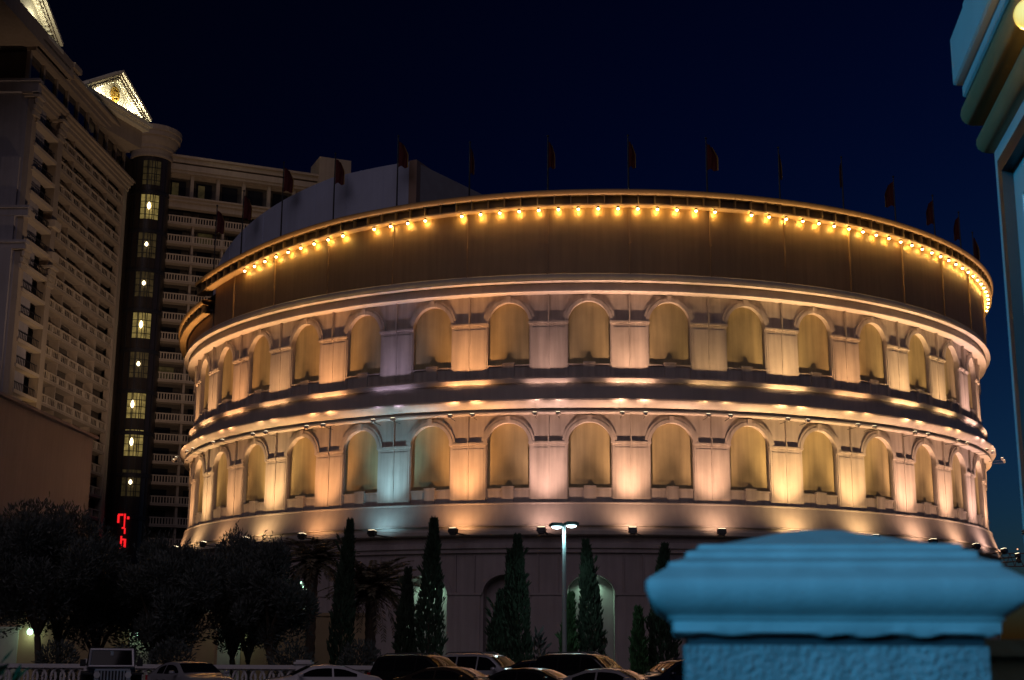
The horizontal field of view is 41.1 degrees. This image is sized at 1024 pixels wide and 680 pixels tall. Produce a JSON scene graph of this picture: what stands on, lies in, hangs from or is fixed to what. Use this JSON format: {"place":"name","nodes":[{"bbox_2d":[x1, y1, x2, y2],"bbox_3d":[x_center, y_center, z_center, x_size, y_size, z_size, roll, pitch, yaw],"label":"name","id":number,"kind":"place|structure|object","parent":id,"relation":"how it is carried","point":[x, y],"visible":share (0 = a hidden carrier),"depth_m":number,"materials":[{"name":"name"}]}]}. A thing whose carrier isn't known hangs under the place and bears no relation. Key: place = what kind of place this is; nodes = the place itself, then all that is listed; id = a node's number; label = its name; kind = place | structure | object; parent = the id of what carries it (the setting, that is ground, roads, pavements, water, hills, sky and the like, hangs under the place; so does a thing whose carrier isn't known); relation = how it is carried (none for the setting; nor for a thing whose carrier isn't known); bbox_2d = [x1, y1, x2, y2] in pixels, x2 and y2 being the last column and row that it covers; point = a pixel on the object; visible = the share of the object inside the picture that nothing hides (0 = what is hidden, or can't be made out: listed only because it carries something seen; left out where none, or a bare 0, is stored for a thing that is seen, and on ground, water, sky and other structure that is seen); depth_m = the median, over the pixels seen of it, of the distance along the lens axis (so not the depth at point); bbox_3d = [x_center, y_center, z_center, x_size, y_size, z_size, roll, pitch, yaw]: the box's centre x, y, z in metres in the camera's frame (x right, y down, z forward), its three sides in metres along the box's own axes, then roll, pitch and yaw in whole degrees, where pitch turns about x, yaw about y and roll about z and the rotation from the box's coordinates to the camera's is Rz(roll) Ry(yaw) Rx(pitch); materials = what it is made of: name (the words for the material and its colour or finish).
{"place":"outdoors","nodes":[
{"label":"outdoors","id":0,"kind":"place"},
{"bbox_2d":[0,391,98,610],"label":"building","id":1,"kind":"structure","parent":0,"point":[42,454],"depth_m":108.62,"materials":[{"name":"beige concrete"}]},
{"bbox_2d":[48,0,1023,638],"label":"sky","id":2,"kind":"structure","parent":0,"point":[267,83],"materials":[{"name":"blue"}]},
{"bbox_2d":[645,530,1023,679],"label":"gate pillar","id":3,"kind":"structure","parent":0,"point":[818,605],"depth_m":2.66,"materials":[{"name":"blue paint"}]},
{"bbox_2d":[984,639,1023,679],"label":"parapet wall","id":4,"kind":"structure","parent":0,"point":[1006,656],"depth_m":3.35,"materials":[{"name":"concrete"}]},
{"label":"planting bed","id":5,"kind":"structure","parent":0,"visible":0},
{"bbox_2d":[0,512,59,637],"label":"olive tree","id":6,"kind":"object","parent":5,"relation":"on","point":[3,620],"visible":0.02,"depth_m":72.03,"materials":[{"name":"green plant"}]},
{"bbox_2d":[31,638,80,679],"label":"shrub","id":7,"kind":"object","parent":5,"relation":"on","point":[61,645],"visible":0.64,"depth_m":64.03,"materials":[{"name":"green plant"}]},
{"bbox_2d":[24,530,103,677],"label":"olive tree","id":8,"kind":"object","parent":5,"relation":"on","point":[57,629],"visible":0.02,"depth_m":78.54,"materials":[{"name":"green plant"}]},
{"bbox_2d":[0,491,129,679],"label":"olive tree","id":9,"kind":"object","parent":5,"relation":"on","point":[46,543],"visible":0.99,"depth_m":69.06,"materials":[{"name":"green plant"}]},
{"bbox_2d":[43,518,162,655],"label":"olive tree","id":10,"kind":"object","parent":5,"relation":"on","point":[96,616],"visible":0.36,"depth_m":72.70,"materials":[{"name":"green plant"}]},
{"bbox_2d":[115,644,144,671],"bbox_3d":[-18.300,15.482,64.136,2.182,2.466,2.197,0,-13,0],"label":"shrub","id":11,"kind":"object","parent":5,"relation":"on","point":[135,654],"visible":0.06,"depth_m":64.33,"materials":[{"name":"green plant"}]},
{"bbox_2d":[97,524,199,668],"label":"olive tree","id":12,"kind":"object","parent":5,"relation":"on","point":[158,543],"visible":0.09,"depth_m":77.53,"materials":[{"name":"green plant"}]},
{"bbox_2d":[147,636,196,673],"bbox_3d":[-16.017,15.320,64.215,2.457,2.843,2.572,0,-13,0],"label":"shrub","id":13,"kind":"object","parent":5,"relation":"on","point":[162,656],"visible":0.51,"depth_m":64.10,"materials":[{"name":"green plant"}]},
{"bbox_2d":[115,537,228,661],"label":"olive tree","id":14,"kind":"object","parent":5,"relation":"on","point":[187,581],"visible":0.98,"depth_m":69.47,"materials":[{"name":"green plant"}]},
{"bbox_2d":[0,612,364,679],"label":"garden wall","id":15,"kind":"structure","parent":5,"relation":"on","point":[21,641],"depth_m":89.51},
{"bbox_2d":[0,627,20,679],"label":"doorway","id":16,"kind":"structure","parent":15,"relation":"in","point":[10,642],"depth_m":89.49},
{"bbox_2d":[129,633,150,679],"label":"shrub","id":17,"kind":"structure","parent":15,"relation":"in","point":[130,633],"depth_m":89.38,"materials":[{"name":"green plant"}]},
{"bbox_2d":[216,628,239,679],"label":"doorway","id":18,"kind":"structure","parent":15,"relation":"in","point":[223,658],"depth_m":89.31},
{"bbox_2d":[0,659,373,679],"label":"balustrade","id":19,"kind":"object","parent":5,"relation":"on","point":[73,667],"visible":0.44,"depth_m":60.11,"materials":[{"name":"grey stone"}]},
{"bbox_2d":[205,519,256,676],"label":"olive tree","id":20,"kind":"object","parent":5,"relation":"on","point":[231,647],"visible":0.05,"depth_m":80.78,"materials":[{"name":"green plant"}]},
{"bbox_2d":[205,523,293,679],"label":"olive tree","id":21,"kind":"object","parent":5,"relation":"on","point":[221,606],"visible":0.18,"depth_m":76.28,"materials":[{"name":"green plant"}]},
{"bbox_2d":[222,530,321,677],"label":"olive tree","id":22,"kind":"object","parent":5,"relation":"on","point":[256,583],"visible":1,"depth_m":70.81,"materials":[{"name":"green plant"}]},
{"bbox_2d":[264,640,317,678],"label":"shrub","id":23,"kind":"object","parent":5,"relation":"on","point":[282,661],"visible":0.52,"depth_m":64.01,"materials":[{"name":"green plant"}]},
{"bbox_2d":[283,537,359,664],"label":"palm tree","id":24,"kind":"object","parent":5,"relation":"on","point":[311,564],"visible":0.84,"depth_m":82.31,"materials":[{"name":"green plant"}]},
{"bbox_2d":[326,517,357,664],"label":"cypress tree","id":25,"kind":"object","parent":5,"relation":"on","point":[342,625],"visible":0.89,"depth_m":75.46,"materials":[{"name":"green plant"}]},
{"bbox_2d":[336,637,381,673],"bbox_3d":[-7.077,15.362,64.178,2.369,2.848,2.386,0,-13,0],"label":"shrub","id":26,"kind":"object","parent":5,"relation":"on","point":[368,658],"visible":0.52,"depth_m":64.05,"materials":[{"name":"green plant"}]},
{"bbox_2d":[318,556,422,672],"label":"palm tree","id":27,"kind":"object","parent":5,"relation":"on","point":[372,581],"visible":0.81,"depth_m":78.08,"materials":[{"name":"green plant"}]},
{"bbox_2d":[391,565,416,654],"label":"cypress tree","id":28,"kind":"object","parent":5,"relation":"on","point":[404,636],"visible":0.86,"depth_m":76.22,"materials":[{"name":"green plant"}]},
{"bbox_2d":[412,516,448,655],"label":"cypress tree","id":29,"kind":"object","parent":5,"relation":"on","point":[432,584],"visible":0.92,"depth_m":74.44,"materials":[{"name":"green plant"}]},
{"bbox_2d":[483,587,506,655],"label":"cypress tree","id":30,"kind":"object","parent":5,"relation":"on","point":[494,634],"visible":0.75,"depth_m":74.22,"materials":[{"name":"green plant"}]},
{"bbox_2d":[501,532,533,662],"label":"cypress tree","id":31,"kind":"object","parent":5,"relation":"on","point":[516,587],"visible":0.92,"depth_m":74.33,"materials":[{"name":"green plant"}]},
{"bbox_2d":[529,625,551,659],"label":"shrub","id":32,"kind":"object","parent":5,"relation":"on","point":[538,637],"visible":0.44,"depth_m":74.62,"materials":[{"name":"green plant"}]},
{"bbox_2d":[549,521,578,651],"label":"street lamp","id":33,"kind":"object","parent":5,"relation":"on","point":[569,524],"visible":1,"depth_m":69.02,"materials":[{"name":"metal"}]},
{"bbox_2d":[555,589,579,651],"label":"cypress tree","id":34,"kind":"object","parent":5,"relation":"on","point":[572,640],"visible":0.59,"depth_m":72.15,"materials":[{"name":"green plant"}]},
{"bbox_2d":[576,537,607,655],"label":"cypress tree","id":35,"kind":"object","parent":5,"relation":"on","point":[590,624],"visible":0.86,"depth_m":73.36,"materials":[{"name":"green plant"}]},
{"bbox_2d":[628,605,650,673],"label":"cypress tree","id":36,"kind":"object","parent":5,"relation":"on","point":[639,660],"visible":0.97,"depth_m":72.00,"materials":[{"name":"green plant"}]},
{"bbox_2d":[645,541,682,668],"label":"cypress tree","id":37,"kind":"object","parent":5,"relation":"on","point":[664,638],"visible":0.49,"depth_m":72.98,"materials":[{"name":"green plant"}]},
{"label":"ground","id":38,"kind":"structure","parent":0,"visible":0},
{"bbox_2d":[0,630,28,679],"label":"bush","id":39,"kind":"object","parent":38,"relation":"on","point":[17,674],"visible":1,"depth_m":4.88,"materials":[{"name":"green plant"}]},
{"bbox_2d":[0,0,350,564],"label":"hotel tower","id":40,"kind":"structure","parent":38,"relation":"on","point":[107,244],"depth_m":194.28,"materials":[{"name":"paint"}]},
{"bbox_2d":[31,60,40,77],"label":"attic window","id":41,"kind":"structure","parent":40,"relation":"in","point":[35,69],"depth_m":170.48,"materials":[{"name":"black glass"}]},
{"bbox_2d":[45,74,53,92],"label":"attic window","id":42,"kind":"structure","parent":40,"relation":"in","point":[49,83],"depth_m":174.95,"materials":[{"name":"black glass"}]},
{"bbox_2d":[57,88,64,104],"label":"attic window","id":43,"kind":"structure","parent":40,"relation":"in","point":[60,97],"depth_m":178.62,"materials":[{"name":"black glass"}]},
{"bbox_2d":[68,99,74,116],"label":"attic window","id":44,"kind":"structure","parent":40,"relation":"in","point":[71,107],"depth_m":182.45,"materials":[{"name":"black glass"}]},
{"bbox_2d":[120,469,140,496],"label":"stair window","id":45,"kind":"structure","parent":40,"relation":"in","point":[123,479],"depth_m":195.94,"materials":[{"name":"glass"}]},
{"bbox_2d":[123,429,143,455],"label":"stair window","id":46,"kind":"structure","parent":40,"relation":"in","point":[127,440],"depth_m":197.18,"materials":[{"name":"glass"}]},
{"bbox_2d":[125,393,145,418],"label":"stair window","id":47,"kind":"structure","parent":40,"relation":"in","point":[130,403],"depth_m":198.49,"materials":[{"name":"glass"}]},
{"bbox_2d":[128,352,148,377],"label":"stair window","id":48,"kind":"structure","parent":40,"relation":"in","point":[132,354],"depth_m":199.85,"materials":[{"name":"glass"}]},
{"bbox_2d":[131,312,151,338],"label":"stair window","id":49,"kind":"structure","parent":40,"relation":"in","point":[135,315],"depth_m":201.12,"materials":[{"name":"glass"}]},
{"bbox_2d":[134,271,153,296],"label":"stair window","id":50,"kind":"structure","parent":40,"relation":"in","point":[137,273],"depth_m":202.50,"materials":[{"name":"glass"}]},
{"bbox_2d":[137,232,156,257],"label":"stair window","id":51,"kind":"structure","parent":40,"relation":"in","point":[140,234],"depth_m":203.84,"materials":[{"name":"glass"}]},
{"bbox_2d":[139,194,158,219],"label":"stair window","id":52,"kind":"structure","parent":40,"relation":"in","point":[143,196],"depth_m":205.14,"materials":[{"name":"glass"}]},
{"bbox_2d":[142,160,161,185],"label":"stair window","id":53,"kind":"structure","parent":40,"relation":"in","point":[145,162],"depth_m":206.34,"materials":[{"name":"glass"}]},
{"bbox_2d":[149,510,164,523],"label":"window","id":54,"kind":"structure","parent":40,"relation":"in","point":[153,513],"depth_m":200.00,"materials":[{"name":"black glass"}]},
{"bbox_2d":[150,489,165,502],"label":"window","id":55,"kind":"structure","parent":40,"relation":"in","point":[157,492],"depth_m":200.68,"materials":[{"name":"black glass"}]},
{"bbox_2d":[152,468,167,481],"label":"window","id":56,"kind":"structure","parent":40,"relation":"in","point":[155,471],"depth_m":201.37,"materials":[{"name":"black glass"}]},
{"bbox_2d":[153,448,168,460],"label":"window","id":57,"kind":"structure","parent":40,"relation":"in","point":[156,450],"depth_m":202.03,"materials":[{"name":"black glass"}]},
{"bbox_2d":[154,427,169,440],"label":"window","id":58,"kind":"structure","parent":40,"relation":"in","point":[157,429],"depth_m":202.70,"materials":[{"name":"black glass"}]},
{"bbox_2d":[156,407,171,419],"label":"window","id":59,"kind":"structure","parent":40,"relation":"in","point":[158,409],"depth_m":203.39,"materials":[{"name":"black glass"}]},
{"bbox_2d":[157,387,172,399],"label":"window","id":60,"kind":"structure","parent":40,"relation":"in","point":[160,389],"depth_m":204.14,"materials":[{"name":"black glass"}]},
{"bbox_2d":[158,367,173,378],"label":"window","id":61,"kind":"structure","parent":40,"relation":"in","point":[161,369],"depth_m":204.74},
{"bbox_2d":[160,347,174,358],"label":"window","id":62,"kind":"structure","parent":40,"relation":"in","point":[162,349],"depth_m":205.39,"materials":[{"name":"black glass"}]},
{"bbox_2d":[161,327,175,338],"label":"window","id":63,"kind":"structure","parent":40,"relation":"in","point":[164,329],"depth_m":206.12,"materials":[{"name":"black glass"}]},
{"bbox_2d":[163,307,177,318],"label":"window","id":64,"kind":"structure","parent":40,"relation":"in","point":[165,309],"depth_m":206.80,"materials":[{"name":"black glass"}]},
{"bbox_2d":[163,287,178,299],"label":"window","id":65,"kind":"structure","parent":40,"relation":"in","point":[172,290],"depth_m":207.46,"materials":[{"name":"black glass"}]},
{"bbox_2d":[165,268,179,279],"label":"window","id":66,"kind":"structure","parent":40,"relation":"in","point":[168,270],"depth_m":208.09,"materials":[{"name":"black glass"}]},
{"bbox_2d":[166,249,180,260],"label":"window","id":67,"kind":"structure","parent":40,"relation":"in","point":[173,251],"depth_m":208.83,"materials":[{"name":"black glass"}]},
{"bbox_2d":[168,230,181,240],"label":"window","id":68,"kind":"structure","parent":40,"relation":"in","point":[169,231],"depth_m":209.49,"materials":[{"name":"black glass"}]},
{"bbox_2d":[168,210,183,221],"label":"window","id":69,"kind":"structure","parent":40,"relation":"in","point":[170,212],"depth_m":210.16,"materials":[{"name":"black glass"}]},
{"bbox_2d":[170,180,185,195],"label":"attic window","id":70,"kind":"structure","parent":40,"relation":"in","point":[178,188],"depth_m":211.03,"materials":[{"name":"black glass"}]},
{"bbox_2d":[196,252,210,263],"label":"window","id":71,"kind":"structure","parent":40,"relation":"in","point":[208,255],"depth_m":210.57,"materials":[{"name":"black glass"}]},
{"bbox_2d":[196,184,211,199],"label":"attic window","id":72,"kind":"structure","parent":40,"relation":"in","point":[202,191],"depth_m":212.53,"materials":[{"name":"black glass"}]},
{"bbox_2d":[198,233,211,244],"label":"window","id":73,"kind":"structure","parent":40,"relation":"in","point":[199,234],"depth_m":211.24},
{"bbox_2d":[199,214,213,225],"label":"window","id":74,"kind":"structure","parent":40,"relation":"in","point":[200,215],"depth_m":211.91,"materials":[{"name":"black glass"}]},
{"bbox_2d":[221,187,237,202],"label":"attic window","id":75,"kind":"structure","parent":40,"relation":"in","point":[228,194],"depth_m":214.09,"materials":[{"name":"black glass"}]},
{"bbox_2d":[228,218,241,228],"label":"window","id":76,"kind":"structure","parent":40,"relation":"in","point":[230,219],"depth_m":213.62,"materials":[{"name":"black glass"}]},
{"bbox_2d":[247,191,262,205],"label":"attic window","id":77,"kind":"structure","parent":40,"relation":"in","point":[255,198],"depth_m":215.67,"materials":[{"name":"black glass"}]},
{"bbox_2d":[272,194,287,206],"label":"attic window","id":78,"kind":"structure","parent":40,"relation":"in","point":[276,198],"depth_m":217.04,"materials":[{"name":"black glass"}]},
{"bbox_2d":[172,160,1020,669],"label":"round arena","id":79,"kind":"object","parent":38,"relation":"on","point":[630,380],"visible":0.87,"depth_m":104.15,"materials":[{"name":"paint"}]},
{"bbox_2d":[209,205,224,311],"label":"flagpole","id":80,"kind":"object","parent":79,"relation":"on","point":[220,224],"visible":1,"depth_m":124.30,"materials":[{"name":"fabric"}]},
{"bbox_2d":[240,190,251,253],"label":"flagpole","id":81,"kind":"object","parent":79,"relation":"on","point":[247,210],"visible":0.96,"depth_m":119.29,"materials":[{"name":"fabric"}]},
{"bbox_2d":[280,162,293,235],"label":"flagpole","id":82,"kind":"object","parent":79,"relation":"on","point":[288,183],"visible":0.94,"depth_m":115.11,"materials":[{"name":"fabric"}]},
{"bbox_2d":[332,152,344,218],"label":"flagpole","id":83,"kind":"object","parent":79,"relation":"on","point":[339,177],"visible":0.93,"depth_m":111.28,"materials":[{"name":"fabric"}]},
{"bbox_2d":[396,135,407,205],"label":"flagpole","id":84,"kind":"object","parent":79,"relation":"on","point":[402,156],"visible":0.91,"depth_m":108.46,"materials":[{"name":"fabric"}]},
{"bbox_2d":[468,141,473,195],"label":"flagpole","id":85,"kind":"object","parent":79,"relation":"on","point":[471,168],"visible":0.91,"depth_m":106.14,"materials":[{"name":"fabric"}]},
{"bbox_2d":[547,135,554,189],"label":"flagpole","id":86,"kind":"object","parent":79,"relation":"on","point":[550,157],"visible":0.92,"depth_m":104.97,"materials":[{"name":"fabric"}]},
{"bbox_2d":[627,134,635,188],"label":"flagpole","id":87,"kind":"object","parent":79,"relation":"on","point":[631,156],"visible":0.91,"depth_m":104.79,"materials":[{"name":"fabric"}]},
{"bbox_2d":[705,137,718,191],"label":"flagpole","id":88,"kind":"object","parent":79,"relation":"on","point":[712,163],"visible":0.91,"depth_m":105.50,"materials":[{"name":"fabric"}]},
{"bbox_2d":[777,147,781,198],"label":"flagpole","id":89,"kind":"object","parent":79,"relation":"on","point":[779,169],"visible":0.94,"depth_m":107.02,"materials":[{"name":"metal"}]},
{"bbox_2d":[885,176,896,220],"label":"flagpole","id":90,"kind":"object","parent":79,"relation":"on","point":[889,196],"visible":0.94,"depth_m":112.98,"materials":[{"name":"fabric"}]},
{"bbox_2d":[926,194,935,234],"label":"flagpole","id":91,"kind":"object","parent":79,"relation":"on","point":[930,218],"visible":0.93,"depth_m":117.03,"materials":[{"name":"fabric"}]},
{"bbox_2d":[953,211,961,247],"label":"flagpole","id":92,"kind":"object","parent":79,"relation":"on","point":[956,230],"visible":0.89,"depth_m":121.79,"materials":[{"name":"fabric"}]},
{"bbox_2d":[971,232,979,259],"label":"flagpole","id":93,"kind":"object","parent":79,"relation":"on","point":[976,253],"visible":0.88,"depth_m":126.97,"materials":[{"name":"fabric"}]},
{"bbox_2d":[950,0,1023,535],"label":"corner building","id":94,"kind":"structure","parent":38,"relation":"on","point":[987,46],"depth_m":11.81,"materials":[{"name":"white paint"}]},
{"bbox_2d":[997,115,1023,504],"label":"window","id":95,"kind":"structure","parent":94,"relation":"in","point":[1013,151],"depth_m":11.70,"materials":[{"name":"glass"}]},
{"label":"parking lot","id":96,"kind":"structure","parent":0,"visible":0},
{"bbox_2d":[80,648,143,679],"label":"parked off roader","id":97,"kind":"object","parent":96,"relation":"on","point":[110,664],"visible":1,"depth_m":44.80,"materials":[{"name":"black paint"}]},
{"bbox_2d":[145,661,234,679],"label":"parked car","id":98,"kind":"object","parent":96,"relation":"on","point":[189,670],"visible":1,"depth_m":50.41,"materials":[{"name":"silver metal"}]},
{"bbox_2d":[263,664,381,679],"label":"parked car","id":99,"kind":"object","parent":96,"relation":"on","point":[324,672],"visible":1,"depth_m":50.87,"materials":[{"name":"white paint"}]},
{"bbox_2d":[367,653,456,679],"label":"parked car","id":100,"kind":"object","parent":96,"relation":"on","point":[389,667],"visible":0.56,"depth_m":55.15,"materials":[{"name":"black paint"}]},
{"bbox_2d":[392,666,494,679],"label":"parked car","id":101,"kind":"object","parent":96,"relation":"on","point":[448,673],"visible":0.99,"depth_m":49.05,"materials":[{"name":"brown paint"}]},
{"bbox_2d":[442,652,514,674],"bbox_3d":[-0.992,14.142,57.807,4.877,1.878,2.479,-6,-14,27],"label":"parked car","id":102,"kind":"object","parent":96,"relation":"on","point":[487,663],"visible":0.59,"depth_m":57.37,"materials":[{"name":"silver metal"}]},
{"bbox_2d":[511,660,535,667],"bbox_3d":[1.458,14.191,57.287,4.777,1.583,2.379,-7,-15,29],"label":"parked car","id":103,"kind":"object","parent":96,"relation":"on","point":[525,664],"visible":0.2,"depth_m":57.14,"materials":[{"name":"blue paint"}]},
{"bbox_2d":[488,667,567,679],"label":"parked car","id":104,"kind":"object","parent":96,"relation":"on","point":[530,673],"visible":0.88,"depth_m":49.03,"materials":[{"name":"black paint"}]},
{"bbox_2d":[533,652,643,675],"bbox_3d":[3.210,13.668,55.665,4.877,1.908,2.479,-6,-14,26],"label":"parked car","id":105,"kind":"object","parent":96,"relation":"on","point":[567,663],"visible":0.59,"depth_m":55.37,"materials":[{"name":"black paint"}]},
{"bbox_2d":[562,668,649,679],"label":"parked car","id":106,"kind":"object","parent":96,"relation":"on","point":[607,674],"visible":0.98,"depth_m":48.37,"materials":[{"name":"grey paint"}]},
{"bbox_2d":[644,658,682,679],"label":"parked car","id":107,"kind":"object","parent":96,"relation":"on","point":[670,669],"visible":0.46,"depth_m":55.04,"materials":[{"name":"blue paint"}]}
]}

